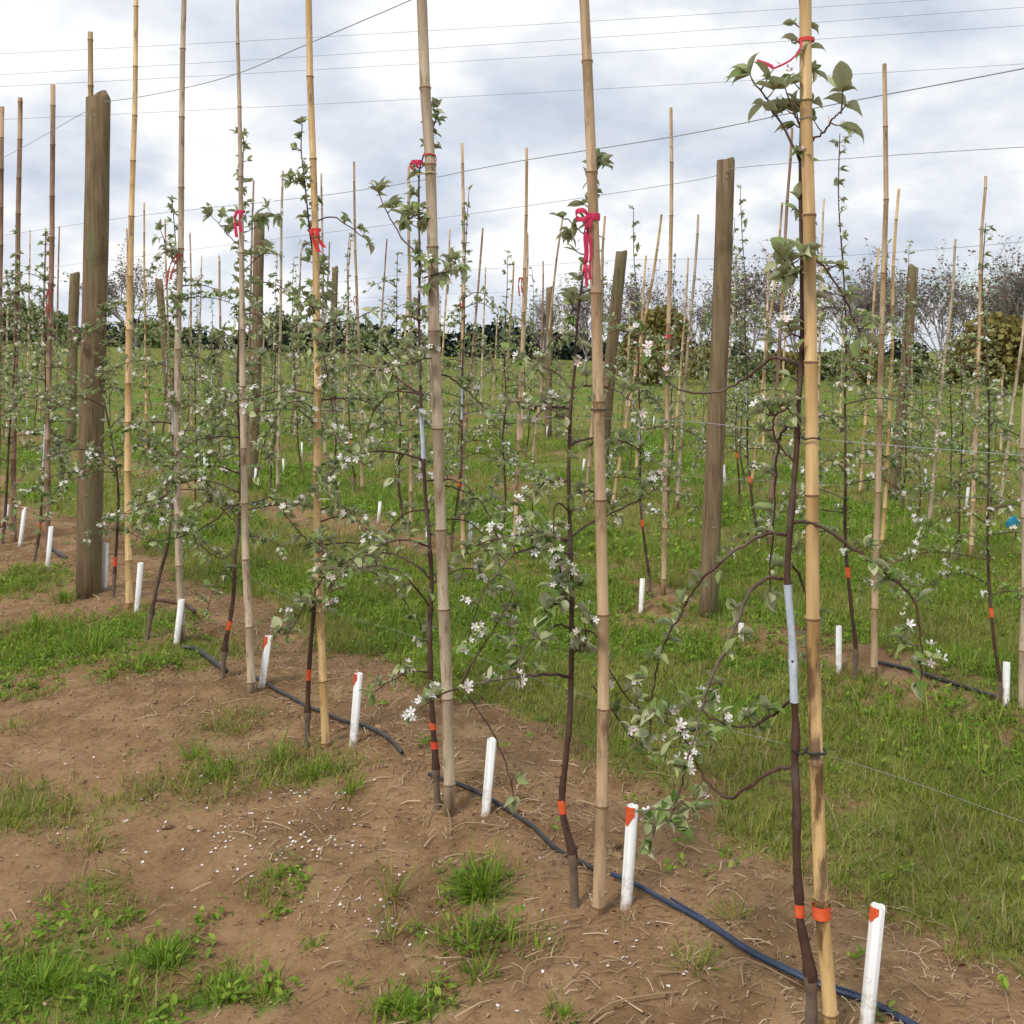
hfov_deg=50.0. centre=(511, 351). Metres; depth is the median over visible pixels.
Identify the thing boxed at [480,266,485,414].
bamboo cane
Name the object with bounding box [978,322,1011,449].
apple tree
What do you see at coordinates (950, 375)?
apple tree
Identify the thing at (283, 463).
plastic pipe
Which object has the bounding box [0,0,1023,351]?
sky
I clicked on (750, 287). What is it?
budding tree
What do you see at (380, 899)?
fallen petals
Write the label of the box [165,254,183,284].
ribbon
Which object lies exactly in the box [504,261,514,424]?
bamboo cane
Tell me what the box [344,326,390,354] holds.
leafy tree
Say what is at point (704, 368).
apple tree
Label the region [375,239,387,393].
bamboo cane
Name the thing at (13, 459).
bamboo cane
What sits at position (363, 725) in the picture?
drip tube
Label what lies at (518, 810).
soil clods
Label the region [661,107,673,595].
bamboo cane
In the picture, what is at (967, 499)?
plastic pipe
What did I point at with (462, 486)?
bamboo cane
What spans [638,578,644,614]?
plastic pipe
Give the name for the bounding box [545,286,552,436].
wooden post
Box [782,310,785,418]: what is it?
bamboo cane
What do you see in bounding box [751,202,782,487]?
bamboo cane
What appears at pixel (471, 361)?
bamboo cane
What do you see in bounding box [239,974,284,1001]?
grass tuft
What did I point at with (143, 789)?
grass tuft
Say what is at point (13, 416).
apple tree
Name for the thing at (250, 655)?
bamboo cane
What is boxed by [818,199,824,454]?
bamboo cane
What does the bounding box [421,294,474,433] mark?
apple tree
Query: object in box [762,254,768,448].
bamboo cane
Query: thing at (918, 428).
apple tree
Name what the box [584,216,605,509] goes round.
bamboo cane
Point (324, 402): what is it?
bamboo cane
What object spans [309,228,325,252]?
ribbon
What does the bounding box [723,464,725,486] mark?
plastic pipe
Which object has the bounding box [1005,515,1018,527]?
blue ribbon
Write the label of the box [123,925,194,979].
grass tuft
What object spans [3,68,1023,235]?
trellis wire
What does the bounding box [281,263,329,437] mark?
apple tree
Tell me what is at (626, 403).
bamboo cane
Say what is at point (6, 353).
bamboo cane
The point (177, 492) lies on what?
bamboo cane
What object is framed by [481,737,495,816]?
plastic pipe
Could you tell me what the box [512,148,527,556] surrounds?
bamboo cane
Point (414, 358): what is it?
apple tree
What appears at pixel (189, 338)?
apple tree
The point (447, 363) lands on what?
apple tree
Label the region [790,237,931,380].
budding tree
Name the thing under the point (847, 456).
apple tree
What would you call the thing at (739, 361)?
apple tree
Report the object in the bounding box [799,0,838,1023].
bamboo cane
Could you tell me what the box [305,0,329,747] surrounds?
bamboo cane
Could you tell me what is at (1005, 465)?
apple tree
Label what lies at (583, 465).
plastic pipe
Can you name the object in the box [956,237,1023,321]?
budding tree
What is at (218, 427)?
apple tree
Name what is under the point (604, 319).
apple tree
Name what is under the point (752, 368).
hedge bush
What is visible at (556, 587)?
apple tree
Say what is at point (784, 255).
apple tree
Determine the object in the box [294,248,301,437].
bamboo cane
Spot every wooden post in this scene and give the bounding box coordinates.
[65,272,79,443]
[76,90,110,599]
[155,278,171,416]
[247,212,264,486]
[327,266,337,429]
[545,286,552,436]
[592,250,626,503]
[699,157,734,617]
[887,264,918,499]
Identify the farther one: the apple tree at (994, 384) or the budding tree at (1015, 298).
the budding tree at (1015, 298)
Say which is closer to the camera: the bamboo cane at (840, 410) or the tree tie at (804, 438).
the tree tie at (804, 438)
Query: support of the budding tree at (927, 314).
on the ground at (140, 834)
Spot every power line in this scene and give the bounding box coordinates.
[0,25,1023,86]
[2,7,1023,74]
[3,0,922,53]
[4,64,1016,119]
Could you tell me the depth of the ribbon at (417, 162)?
3.66 m
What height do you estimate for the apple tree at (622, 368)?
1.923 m
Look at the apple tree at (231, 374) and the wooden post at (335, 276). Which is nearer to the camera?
the apple tree at (231, 374)
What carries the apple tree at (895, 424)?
on the ground at (140, 834)
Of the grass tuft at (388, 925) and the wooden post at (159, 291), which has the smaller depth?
the grass tuft at (388, 925)
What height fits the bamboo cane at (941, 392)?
2.645 m
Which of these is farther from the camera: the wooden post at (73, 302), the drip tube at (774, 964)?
the wooden post at (73, 302)
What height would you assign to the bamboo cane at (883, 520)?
2.913 m
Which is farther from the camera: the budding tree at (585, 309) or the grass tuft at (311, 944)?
the budding tree at (585, 309)
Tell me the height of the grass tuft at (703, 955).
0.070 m
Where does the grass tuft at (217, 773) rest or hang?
on the ground at (140, 834)
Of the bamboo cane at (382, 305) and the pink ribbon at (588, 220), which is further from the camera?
the bamboo cane at (382, 305)
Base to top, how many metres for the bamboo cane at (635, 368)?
3.002 m
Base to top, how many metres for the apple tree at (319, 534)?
2.512 m
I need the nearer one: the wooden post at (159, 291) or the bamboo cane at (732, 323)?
the bamboo cane at (732, 323)
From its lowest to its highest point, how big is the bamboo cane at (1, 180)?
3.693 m
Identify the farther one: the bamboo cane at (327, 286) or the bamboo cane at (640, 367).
the bamboo cane at (327, 286)
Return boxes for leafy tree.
[2,297,59,345]
[40,311,80,345]
[132,319,183,348]
[262,304,292,351]
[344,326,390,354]
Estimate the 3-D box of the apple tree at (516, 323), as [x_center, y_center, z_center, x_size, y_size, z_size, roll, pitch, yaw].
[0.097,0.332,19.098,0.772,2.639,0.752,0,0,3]
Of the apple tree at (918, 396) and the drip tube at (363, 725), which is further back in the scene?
the apple tree at (918, 396)
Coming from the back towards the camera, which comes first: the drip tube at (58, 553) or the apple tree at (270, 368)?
the apple tree at (270, 368)
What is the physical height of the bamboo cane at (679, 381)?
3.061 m
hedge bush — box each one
[678,343,732,378]
[729,356,781,383]
[763,349,803,380]
[803,349,855,380]
[838,346,889,384]
[886,357,939,383]
[928,349,984,384]
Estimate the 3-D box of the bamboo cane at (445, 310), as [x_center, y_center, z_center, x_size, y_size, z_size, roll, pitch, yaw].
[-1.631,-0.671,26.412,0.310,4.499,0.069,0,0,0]
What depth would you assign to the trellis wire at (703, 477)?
6.30 m
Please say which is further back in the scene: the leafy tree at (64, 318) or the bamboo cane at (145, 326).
the leafy tree at (64, 318)
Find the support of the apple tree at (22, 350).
on the ground at (140, 834)
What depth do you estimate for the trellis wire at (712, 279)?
13.54 m
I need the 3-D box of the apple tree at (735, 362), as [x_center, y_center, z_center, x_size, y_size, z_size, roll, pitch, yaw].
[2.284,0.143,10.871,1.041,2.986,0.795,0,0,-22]
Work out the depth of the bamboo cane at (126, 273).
22.11 m
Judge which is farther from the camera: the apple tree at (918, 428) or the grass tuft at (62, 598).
the apple tree at (918, 428)
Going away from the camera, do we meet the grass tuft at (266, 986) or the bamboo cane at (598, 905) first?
the grass tuft at (266, 986)
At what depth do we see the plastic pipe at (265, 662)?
5.06 m
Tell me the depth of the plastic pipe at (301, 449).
16.41 m
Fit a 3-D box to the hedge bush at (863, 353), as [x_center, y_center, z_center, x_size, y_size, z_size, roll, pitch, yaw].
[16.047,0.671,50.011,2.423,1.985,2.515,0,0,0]
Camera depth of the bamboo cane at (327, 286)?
27.40 m
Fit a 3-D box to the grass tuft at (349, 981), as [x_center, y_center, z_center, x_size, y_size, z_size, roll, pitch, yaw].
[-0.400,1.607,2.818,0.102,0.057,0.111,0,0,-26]
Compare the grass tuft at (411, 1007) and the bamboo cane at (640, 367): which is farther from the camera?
the bamboo cane at (640, 367)
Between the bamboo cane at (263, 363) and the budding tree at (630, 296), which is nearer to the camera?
the bamboo cane at (263, 363)
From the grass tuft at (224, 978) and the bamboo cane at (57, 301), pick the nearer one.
the grass tuft at (224, 978)
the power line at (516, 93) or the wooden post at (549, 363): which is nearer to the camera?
the wooden post at (549, 363)
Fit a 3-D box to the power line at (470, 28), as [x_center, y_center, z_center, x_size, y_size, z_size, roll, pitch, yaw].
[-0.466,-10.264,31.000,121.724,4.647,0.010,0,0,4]
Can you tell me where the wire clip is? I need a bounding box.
[415,171,436,174]
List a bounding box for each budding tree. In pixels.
[62,238,203,347]
[510,292,564,355]
[538,262,628,368]
[590,254,685,340]
[660,269,758,357]
[690,239,796,360]
[737,261,836,374]
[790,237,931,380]
[839,256,919,349]
[874,239,992,377]
[904,235,1023,381]
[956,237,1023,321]
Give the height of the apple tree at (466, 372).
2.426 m
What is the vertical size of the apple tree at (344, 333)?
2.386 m
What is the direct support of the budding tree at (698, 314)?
on the ground at (140, 834)
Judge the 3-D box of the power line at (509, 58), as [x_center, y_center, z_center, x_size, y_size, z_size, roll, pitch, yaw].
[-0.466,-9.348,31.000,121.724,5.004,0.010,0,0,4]
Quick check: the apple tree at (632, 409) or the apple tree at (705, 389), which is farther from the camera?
the apple tree at (705, 389)
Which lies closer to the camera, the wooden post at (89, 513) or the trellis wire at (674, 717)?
the trellis wire at (674, 717)
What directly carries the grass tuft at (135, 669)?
on the ground at (140, 834)
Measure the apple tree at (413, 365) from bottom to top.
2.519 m
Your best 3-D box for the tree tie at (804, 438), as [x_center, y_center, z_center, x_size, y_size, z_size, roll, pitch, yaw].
[0.677,0.197,2.497,0.044,0.008,0.052,0,0,-40]
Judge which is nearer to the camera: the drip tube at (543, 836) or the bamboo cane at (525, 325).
the drip tube at (543, 836)
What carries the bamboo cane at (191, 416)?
on the ground at (140, 834)
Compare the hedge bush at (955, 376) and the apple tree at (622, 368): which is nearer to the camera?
the apple tree at (622, 368)
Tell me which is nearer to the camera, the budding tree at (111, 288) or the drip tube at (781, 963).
the drip tube at (781, 963)
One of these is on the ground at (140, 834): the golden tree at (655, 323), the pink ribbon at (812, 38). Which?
the golden tree at (655, 323)
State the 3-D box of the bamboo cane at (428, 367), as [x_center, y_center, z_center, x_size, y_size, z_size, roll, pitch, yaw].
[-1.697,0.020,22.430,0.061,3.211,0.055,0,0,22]
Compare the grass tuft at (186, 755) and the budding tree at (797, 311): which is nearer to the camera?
the grass tuft at (186, 755)
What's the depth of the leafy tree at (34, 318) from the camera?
119.31 m
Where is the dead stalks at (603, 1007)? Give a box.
[588,957,802,1021]
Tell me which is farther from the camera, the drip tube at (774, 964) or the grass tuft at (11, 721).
the grass tuft at (11, 721)
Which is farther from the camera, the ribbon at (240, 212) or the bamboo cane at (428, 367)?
the bamboo cane at (428, 367)
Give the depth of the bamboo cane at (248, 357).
16.85 m
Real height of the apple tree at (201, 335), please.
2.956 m
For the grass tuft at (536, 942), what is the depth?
2.93 m
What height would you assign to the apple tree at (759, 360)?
3.020 m
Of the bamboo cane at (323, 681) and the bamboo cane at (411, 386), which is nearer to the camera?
the bamboo cane at (323, 681)
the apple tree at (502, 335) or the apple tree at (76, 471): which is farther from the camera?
the apple tree at (502, 335)
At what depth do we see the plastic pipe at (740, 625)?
5.97 m
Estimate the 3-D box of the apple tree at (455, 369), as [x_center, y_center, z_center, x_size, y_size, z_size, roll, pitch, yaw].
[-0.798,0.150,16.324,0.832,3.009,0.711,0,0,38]
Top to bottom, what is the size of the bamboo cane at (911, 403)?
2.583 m
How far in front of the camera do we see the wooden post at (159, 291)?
24.39 m
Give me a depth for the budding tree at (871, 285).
69.60 m
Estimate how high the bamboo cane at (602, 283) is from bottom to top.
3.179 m
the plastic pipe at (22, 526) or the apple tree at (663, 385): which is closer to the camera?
the plastic pipe at (22, 526)
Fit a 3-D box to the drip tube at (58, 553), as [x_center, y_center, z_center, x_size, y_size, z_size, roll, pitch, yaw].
[-3.477,1.555,8.427,0.060,0.040,0.470,0,0,-38]
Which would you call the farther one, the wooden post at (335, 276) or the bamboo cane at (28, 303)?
the bamboo cane at (28, 303)
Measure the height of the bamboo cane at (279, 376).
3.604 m
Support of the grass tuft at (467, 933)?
on the ground at (140, 834)
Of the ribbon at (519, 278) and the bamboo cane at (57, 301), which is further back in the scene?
the bamboo cane at (57, 301)
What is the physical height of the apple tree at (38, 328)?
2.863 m
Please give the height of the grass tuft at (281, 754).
0.165 m
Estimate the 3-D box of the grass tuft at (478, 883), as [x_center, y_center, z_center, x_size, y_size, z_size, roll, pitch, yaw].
[-0.083,1.513,3.199,0.381,0.174,0.308,0,0,34]
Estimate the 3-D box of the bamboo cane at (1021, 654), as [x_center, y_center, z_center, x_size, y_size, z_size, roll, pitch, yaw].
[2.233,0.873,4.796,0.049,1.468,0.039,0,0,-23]
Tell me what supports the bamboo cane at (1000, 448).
on the ground at (140, 834)
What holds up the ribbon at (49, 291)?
attached to the bamboo cane at (47, 439)
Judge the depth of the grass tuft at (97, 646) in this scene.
5.86 m
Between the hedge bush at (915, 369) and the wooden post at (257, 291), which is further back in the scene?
the hedge bush at (915, 369)
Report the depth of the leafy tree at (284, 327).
127.44 m
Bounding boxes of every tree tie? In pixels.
[792,747,826,755]
[794,436,820,439]
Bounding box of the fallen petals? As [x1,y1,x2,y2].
[56,736,787,1011]
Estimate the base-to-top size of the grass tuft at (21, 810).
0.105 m
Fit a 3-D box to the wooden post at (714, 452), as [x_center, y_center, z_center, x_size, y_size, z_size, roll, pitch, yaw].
[1.195,0.285,6.415,0.214,2.840,0.115,0,0,0]
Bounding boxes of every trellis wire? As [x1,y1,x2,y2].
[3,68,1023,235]
[4,111,85,157]
[25,147,1020,270]
[104,0,410,101]
[109,401,1023,455]
[120,507,1022,821]
[151,242,1019,297]
[228,272,1019,308]
[259,429,1016,500]
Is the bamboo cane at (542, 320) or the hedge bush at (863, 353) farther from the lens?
the hedge bush at (863, 353)
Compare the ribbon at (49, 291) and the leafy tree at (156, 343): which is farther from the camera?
the leafy tree at (156, 343)
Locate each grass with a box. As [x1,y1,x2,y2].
[0,342,1023,1023]
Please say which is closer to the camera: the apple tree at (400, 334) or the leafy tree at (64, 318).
the apple tree at (400, 334)
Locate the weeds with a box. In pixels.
[0,431,1023,1023]
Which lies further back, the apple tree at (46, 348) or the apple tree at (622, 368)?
the apple tree at (46, 348)
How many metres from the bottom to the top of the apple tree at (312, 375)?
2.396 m
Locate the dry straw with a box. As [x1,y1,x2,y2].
[0,485,1023,1023]
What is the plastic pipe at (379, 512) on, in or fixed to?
on the ground at (140, 834)
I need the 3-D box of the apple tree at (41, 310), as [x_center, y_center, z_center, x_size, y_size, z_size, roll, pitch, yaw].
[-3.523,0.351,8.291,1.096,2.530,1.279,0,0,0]
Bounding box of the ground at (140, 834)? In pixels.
[0,344,1023,1023]
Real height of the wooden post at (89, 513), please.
3.407 m
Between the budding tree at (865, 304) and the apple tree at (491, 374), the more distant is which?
the budding tree at (865, 304)
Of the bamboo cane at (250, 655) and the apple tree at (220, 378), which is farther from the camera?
the apple tree at (220, 378)
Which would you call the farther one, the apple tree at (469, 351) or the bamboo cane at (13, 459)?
the apple tree at (469, 351)
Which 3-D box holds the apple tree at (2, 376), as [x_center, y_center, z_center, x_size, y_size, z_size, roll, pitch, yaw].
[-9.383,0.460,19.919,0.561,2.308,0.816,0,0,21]
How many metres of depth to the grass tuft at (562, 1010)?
2.62 m
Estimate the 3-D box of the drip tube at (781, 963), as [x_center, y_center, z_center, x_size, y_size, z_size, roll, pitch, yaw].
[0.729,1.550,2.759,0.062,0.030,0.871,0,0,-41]
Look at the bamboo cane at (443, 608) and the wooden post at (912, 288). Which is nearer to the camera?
the bamboo cane at (443, 608)
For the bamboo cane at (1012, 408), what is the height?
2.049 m
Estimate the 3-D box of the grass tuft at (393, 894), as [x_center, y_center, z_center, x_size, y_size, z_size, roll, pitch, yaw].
[-0.338,1.542,3.217,0.179,0.140,0.298,0,0,0]
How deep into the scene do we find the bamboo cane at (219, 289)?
13.96 m
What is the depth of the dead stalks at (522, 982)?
2.84 m
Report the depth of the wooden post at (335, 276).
21.17 m
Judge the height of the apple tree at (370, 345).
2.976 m
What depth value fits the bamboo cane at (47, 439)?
8.21 m
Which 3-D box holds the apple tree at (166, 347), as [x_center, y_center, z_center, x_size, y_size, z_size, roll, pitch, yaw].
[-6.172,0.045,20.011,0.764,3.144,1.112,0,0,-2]
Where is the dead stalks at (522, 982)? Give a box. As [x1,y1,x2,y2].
[510,914,584,993]
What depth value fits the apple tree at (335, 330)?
19.86 m
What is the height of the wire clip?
0.011 m
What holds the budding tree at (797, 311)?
on the ground at (140, 834)
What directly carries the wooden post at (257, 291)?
on the ground at (140, 834)
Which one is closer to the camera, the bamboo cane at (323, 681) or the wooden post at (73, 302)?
the bamboo cane at (323, 681)
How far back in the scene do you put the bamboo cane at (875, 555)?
5.26 m
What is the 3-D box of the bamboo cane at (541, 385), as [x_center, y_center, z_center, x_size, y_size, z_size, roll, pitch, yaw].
[0.533,-0.213,16.570,0.504,3.682,0.054,0,0,0]
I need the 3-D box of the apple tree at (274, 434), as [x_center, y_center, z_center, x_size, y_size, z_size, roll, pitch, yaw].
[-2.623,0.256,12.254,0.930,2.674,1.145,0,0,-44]
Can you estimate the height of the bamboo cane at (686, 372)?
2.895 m
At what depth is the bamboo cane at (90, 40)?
7.25 m
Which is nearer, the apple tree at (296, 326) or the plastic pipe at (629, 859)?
the plastic pipe at (629, 859)
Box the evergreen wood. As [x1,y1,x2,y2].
[4,318,933,369]
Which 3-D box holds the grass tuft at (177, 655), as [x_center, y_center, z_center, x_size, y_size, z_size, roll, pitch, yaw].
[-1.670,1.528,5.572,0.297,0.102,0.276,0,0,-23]
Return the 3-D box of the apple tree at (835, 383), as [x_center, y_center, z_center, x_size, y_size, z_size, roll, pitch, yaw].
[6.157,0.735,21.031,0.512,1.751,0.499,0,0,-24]
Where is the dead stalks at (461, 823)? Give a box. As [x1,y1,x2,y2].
[427,803,506,834]
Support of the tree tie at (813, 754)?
attached to the bamboo cane at (821, 910)
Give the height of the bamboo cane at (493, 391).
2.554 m
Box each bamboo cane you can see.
[0,106,3,524]
[5,274,8,434]
[10,97,22,541]
[26,230,30,400]
[38,228,46,427]
[44,84,55,559]
[55,226,59,410]
[87,31,93,95]
[123,0,138,609]
[125,228,127,353]
[143,203,147,449]
[164,219,170,437]
[173,0,186,642]
[189,233,192,428]
[197,255,201,406]
[218,255,222,473]
[236,0,255,693]
[246,181,254,446]
[262,325,264,408]
[272,333,274,407]
[276,170,283,492]
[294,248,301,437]
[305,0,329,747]
[320,173,326,455]
[321,242,329,397]
[342,239,350,426]
[353,161,363,492]
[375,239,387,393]
[398,275,407,425]
[407,166,412,528]
[417,0,455,816]
[427,302,429,428]
[441,230,450,376]
[460,143,465,551]
[465,228,483,447]
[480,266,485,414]
[492,317,497,401]
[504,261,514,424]
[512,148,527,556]
[521,233,528,442]
[532,217,563,453]
[539,261,543,420]
[579,0,609,916]
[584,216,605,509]
[601,258,603,303]
[610,214,662,508]
[625,301,630,417]
[635,255,646,474]
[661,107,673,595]
[672,319,675,428]
[673,257,688,454]
[675,214,698,509]
[726,254,736,408]
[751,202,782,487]
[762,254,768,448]
[767,128,793,548]
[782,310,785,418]
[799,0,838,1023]
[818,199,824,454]
[838,315,844,433]
[858,248,879,492]
[870,63,888,679]
[880,189,899,546]
[909,350,912,435]
[927,239,956,523]
[968,176,986,559]
[997,316,1023,510]
[999,365,1004,452]
[1018,383,1023,710]
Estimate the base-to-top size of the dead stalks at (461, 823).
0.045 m
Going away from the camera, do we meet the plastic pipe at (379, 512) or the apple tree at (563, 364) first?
the plastic pipe at (379, 512)
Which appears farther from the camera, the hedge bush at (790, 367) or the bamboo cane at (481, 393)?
the hedge bush at (790, 367)
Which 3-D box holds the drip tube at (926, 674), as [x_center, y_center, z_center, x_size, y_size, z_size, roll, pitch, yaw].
[2.014,1.546,5.183,0.053,0.024,0.701,0,0,-32]
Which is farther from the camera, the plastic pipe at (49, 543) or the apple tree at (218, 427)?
the plastic pipe at (49, 543)
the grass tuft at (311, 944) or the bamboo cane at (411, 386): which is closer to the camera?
the grass tuft at (311, 944)
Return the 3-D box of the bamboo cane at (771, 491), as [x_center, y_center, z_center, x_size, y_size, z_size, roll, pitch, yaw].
[2.183,-0.086,8.946,0.223,3.473,0.047,0,0,0]
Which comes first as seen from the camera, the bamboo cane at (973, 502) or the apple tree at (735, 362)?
the bamboo cane at (973, 502)
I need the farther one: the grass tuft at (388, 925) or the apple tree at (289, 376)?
the apple tree at (289, 376)
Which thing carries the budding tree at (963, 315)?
on the ground at (140, 834)
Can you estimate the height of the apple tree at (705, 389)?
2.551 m
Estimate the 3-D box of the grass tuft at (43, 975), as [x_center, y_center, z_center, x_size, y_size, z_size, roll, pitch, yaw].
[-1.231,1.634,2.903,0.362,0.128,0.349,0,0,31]
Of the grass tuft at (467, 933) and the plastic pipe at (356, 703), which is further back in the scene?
the plastic pipe at (356, 703)
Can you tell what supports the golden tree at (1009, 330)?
on the ground at (140, 834)
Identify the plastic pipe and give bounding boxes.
[18,507,26,546]
[45,526,52,566]
[102,542,108,589]
[134,562,142,612]
[173,598,184,645]
[258,635,271,688]
[282,458,284,470]
[301,442,302,457]
[349,672,362,747]
[377,501,381,525]
[468,520,471,543]
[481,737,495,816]
[581,458,584,474]
[620,803,637,910]
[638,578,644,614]
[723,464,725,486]
[738,623,743,639]
[836,625,841,673]
[859,901,884,1023]
[964,487,969,508]
[1002,661,1009,706]
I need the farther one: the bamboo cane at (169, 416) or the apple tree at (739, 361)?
the bamboo cane at (169, 416)
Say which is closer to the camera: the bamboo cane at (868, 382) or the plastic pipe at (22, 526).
the plastic pipe at (22, 526)
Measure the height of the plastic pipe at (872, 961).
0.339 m
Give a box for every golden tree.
[617,304,696,384]
[946,311,1023,395]
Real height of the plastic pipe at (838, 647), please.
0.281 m
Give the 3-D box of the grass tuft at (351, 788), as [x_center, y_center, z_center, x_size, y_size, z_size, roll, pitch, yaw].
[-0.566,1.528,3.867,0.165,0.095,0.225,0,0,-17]
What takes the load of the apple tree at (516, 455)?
on the ground at (140, 834)
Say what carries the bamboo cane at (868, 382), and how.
on the ground at (140, 834)
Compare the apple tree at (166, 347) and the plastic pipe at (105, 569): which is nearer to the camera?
the plastic pipe at (105, 569)
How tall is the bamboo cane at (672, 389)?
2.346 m
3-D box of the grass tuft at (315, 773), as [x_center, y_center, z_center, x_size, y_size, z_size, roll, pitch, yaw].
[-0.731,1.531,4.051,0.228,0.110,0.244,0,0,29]
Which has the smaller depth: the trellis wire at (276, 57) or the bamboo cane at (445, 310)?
the trellis wire at (276, 57)
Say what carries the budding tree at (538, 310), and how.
on the ground at (140, 834)
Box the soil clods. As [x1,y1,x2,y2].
[0,518,1023,1023]
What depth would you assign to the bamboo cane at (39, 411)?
21.63 m
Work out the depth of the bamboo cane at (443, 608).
3.65 m
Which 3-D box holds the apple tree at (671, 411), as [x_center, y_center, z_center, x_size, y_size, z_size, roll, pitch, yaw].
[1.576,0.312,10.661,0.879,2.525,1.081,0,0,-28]
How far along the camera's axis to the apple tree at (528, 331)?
31.11 m
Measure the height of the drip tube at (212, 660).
0.033 m
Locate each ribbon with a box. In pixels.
[46,289,53,316]
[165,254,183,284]
[234,210,244,236]
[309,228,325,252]
[409,160,422,169]
[518,277,522,295]
[575,208,599,286]
[757,36,814,69]
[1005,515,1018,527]
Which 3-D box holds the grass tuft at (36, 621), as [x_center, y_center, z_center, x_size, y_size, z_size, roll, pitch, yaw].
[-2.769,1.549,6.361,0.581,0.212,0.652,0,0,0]
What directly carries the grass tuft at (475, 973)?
on the ground at (140, 834)
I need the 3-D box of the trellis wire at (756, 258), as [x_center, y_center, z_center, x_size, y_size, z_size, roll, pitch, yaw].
[-4.253,-1.093,18.908,0.004,0.607,28.678,0,0,-36]
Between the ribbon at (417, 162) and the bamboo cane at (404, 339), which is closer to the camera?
the ribbon at (417, 162)
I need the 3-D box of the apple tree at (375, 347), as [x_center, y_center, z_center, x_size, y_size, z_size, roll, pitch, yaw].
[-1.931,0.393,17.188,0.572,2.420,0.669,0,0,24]
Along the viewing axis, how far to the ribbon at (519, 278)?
8.45 m
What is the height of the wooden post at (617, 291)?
2.774 m
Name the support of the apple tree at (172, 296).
on the ground at (140, 834)
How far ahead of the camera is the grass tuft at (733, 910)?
3.03 m
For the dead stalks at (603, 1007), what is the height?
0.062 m
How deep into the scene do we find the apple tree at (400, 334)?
22.34 m
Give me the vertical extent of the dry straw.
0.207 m
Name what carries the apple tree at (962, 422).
on the ground at (140, 834)
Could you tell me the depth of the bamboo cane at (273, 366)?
28.60 m
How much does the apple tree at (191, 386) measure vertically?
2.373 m
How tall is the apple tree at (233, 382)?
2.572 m
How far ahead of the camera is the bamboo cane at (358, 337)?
12.33 m
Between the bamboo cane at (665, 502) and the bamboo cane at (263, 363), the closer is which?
the bamboo cane at (665, 502)
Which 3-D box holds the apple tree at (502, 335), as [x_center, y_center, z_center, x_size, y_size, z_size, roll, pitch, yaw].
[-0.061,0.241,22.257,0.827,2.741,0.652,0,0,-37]
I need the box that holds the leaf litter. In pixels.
[0,541,1023,1023]
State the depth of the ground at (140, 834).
3.76 m
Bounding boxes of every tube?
[51,548,67,558]
[156,598,195,613]
[181,644,228,672]
[255,675,403,753]
[428,772,593,870]
[610,872,915,1023]
[670,897,919,1023]
[878,660,996,698]
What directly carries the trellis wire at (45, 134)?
attached to the wooden post at (89, 513)
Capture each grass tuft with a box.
[0,603,84,642]
[0,712,35,734]
[0,790,61,830]
[0,938,118,1023]
[31,575,101,609]
[44,620,146,660]
[77,827,117,856]
[94,638,187,680]
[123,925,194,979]
[126,779,178,803]
[156,643,203,664]
[160,727,220,771]
[183,741,245,786]
[194,964,251,1008]
[239,721,312,771]
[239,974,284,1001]
[286,748,349,785]
[295,926,329,952]
[332,770,369,804]
[333,964,370,992]
[353,898,433,944]
[363,850,423,912]
[380,987,434,1023]
[419,895,512,971]
[433,834,543,907]
[449,949,507,993]
[516,928,568,963]
[542,992,587,1023]
[659,937,727,978]
[700,885,756,928]
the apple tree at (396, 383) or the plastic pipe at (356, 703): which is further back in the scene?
the apple tree at (396, 383)
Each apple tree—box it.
[0,225,76,543]
[0,230,123,562]
[0,298,187,598]
[1,313,12,435]
[9,295,36,400]
[23,285,65,424]
[30,300,63,379]
[83,195,257,640]
[105,315,124,436]
[107,127,338,678]
[114,293,164,446]
[132,294,162,410]
[138,285,250,507]
[148,267,192,434]
[171,290,201,429]
[186,299,219,408]
[190,325,237,471]
[195,296,239,424]
[219,309,236,413]
[224,275,272,412]
[226,116,438,747]
[230,258,313,490]
[259,256,322,473]
[261,340,276,406]
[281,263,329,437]
[287,233,398,492]
[302,97,521,809]
[303,288,343,437]
[305,269,397,510]
[305,316,328,428]
[321,306,357,414]
[353,306,375,392]
[362,252,472,527]
[364,300,408,449]
[379,313,408,427]
[387,185,515,552]
[394,293,427,413]
[402,148,694,908]
[404,318,427,388]
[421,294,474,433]
[428,259,481,459]
[444,250,567,544]
[449,312,483,429]
[454,300,484,414]
[484,336,496,396]
[488,296,527,426]
[497,317,538,442]
[506,267,565,454]
[511,320,535,396]
[547,297,578,437]
[577,205,705,597]
[577,250,628,428]
[611,310,647,474]
[616,337,637,427]
[626,17,947,1023]
[629,253,706,509]
[656,342,677,415]
[688,218,793,507]
[689,317,728,421]
[691,184,822,547]
[691,302,709,423]
[694,272,782,487]
[713,134,950,678]
[790,237,854,428]
[818,239,933,539]
[822,345,848,433]
[846,241,969,509]
[855,223,1023,708]
[864,343,949,523]
[895,360,931,425]
[903,280,1006,490]
[907,283,1020,560]
[946,330,1019,507]
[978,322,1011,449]
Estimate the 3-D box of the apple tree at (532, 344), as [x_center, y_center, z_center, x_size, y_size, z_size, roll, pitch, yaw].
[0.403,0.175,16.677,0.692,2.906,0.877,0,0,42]
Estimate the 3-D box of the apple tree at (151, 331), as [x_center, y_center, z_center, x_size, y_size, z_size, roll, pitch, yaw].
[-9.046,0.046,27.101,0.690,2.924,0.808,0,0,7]
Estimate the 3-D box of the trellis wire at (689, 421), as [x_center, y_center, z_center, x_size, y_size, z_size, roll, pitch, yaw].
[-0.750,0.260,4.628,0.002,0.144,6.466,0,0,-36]
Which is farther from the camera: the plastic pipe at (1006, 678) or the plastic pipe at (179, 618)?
the plastic pipe at (179, 618)

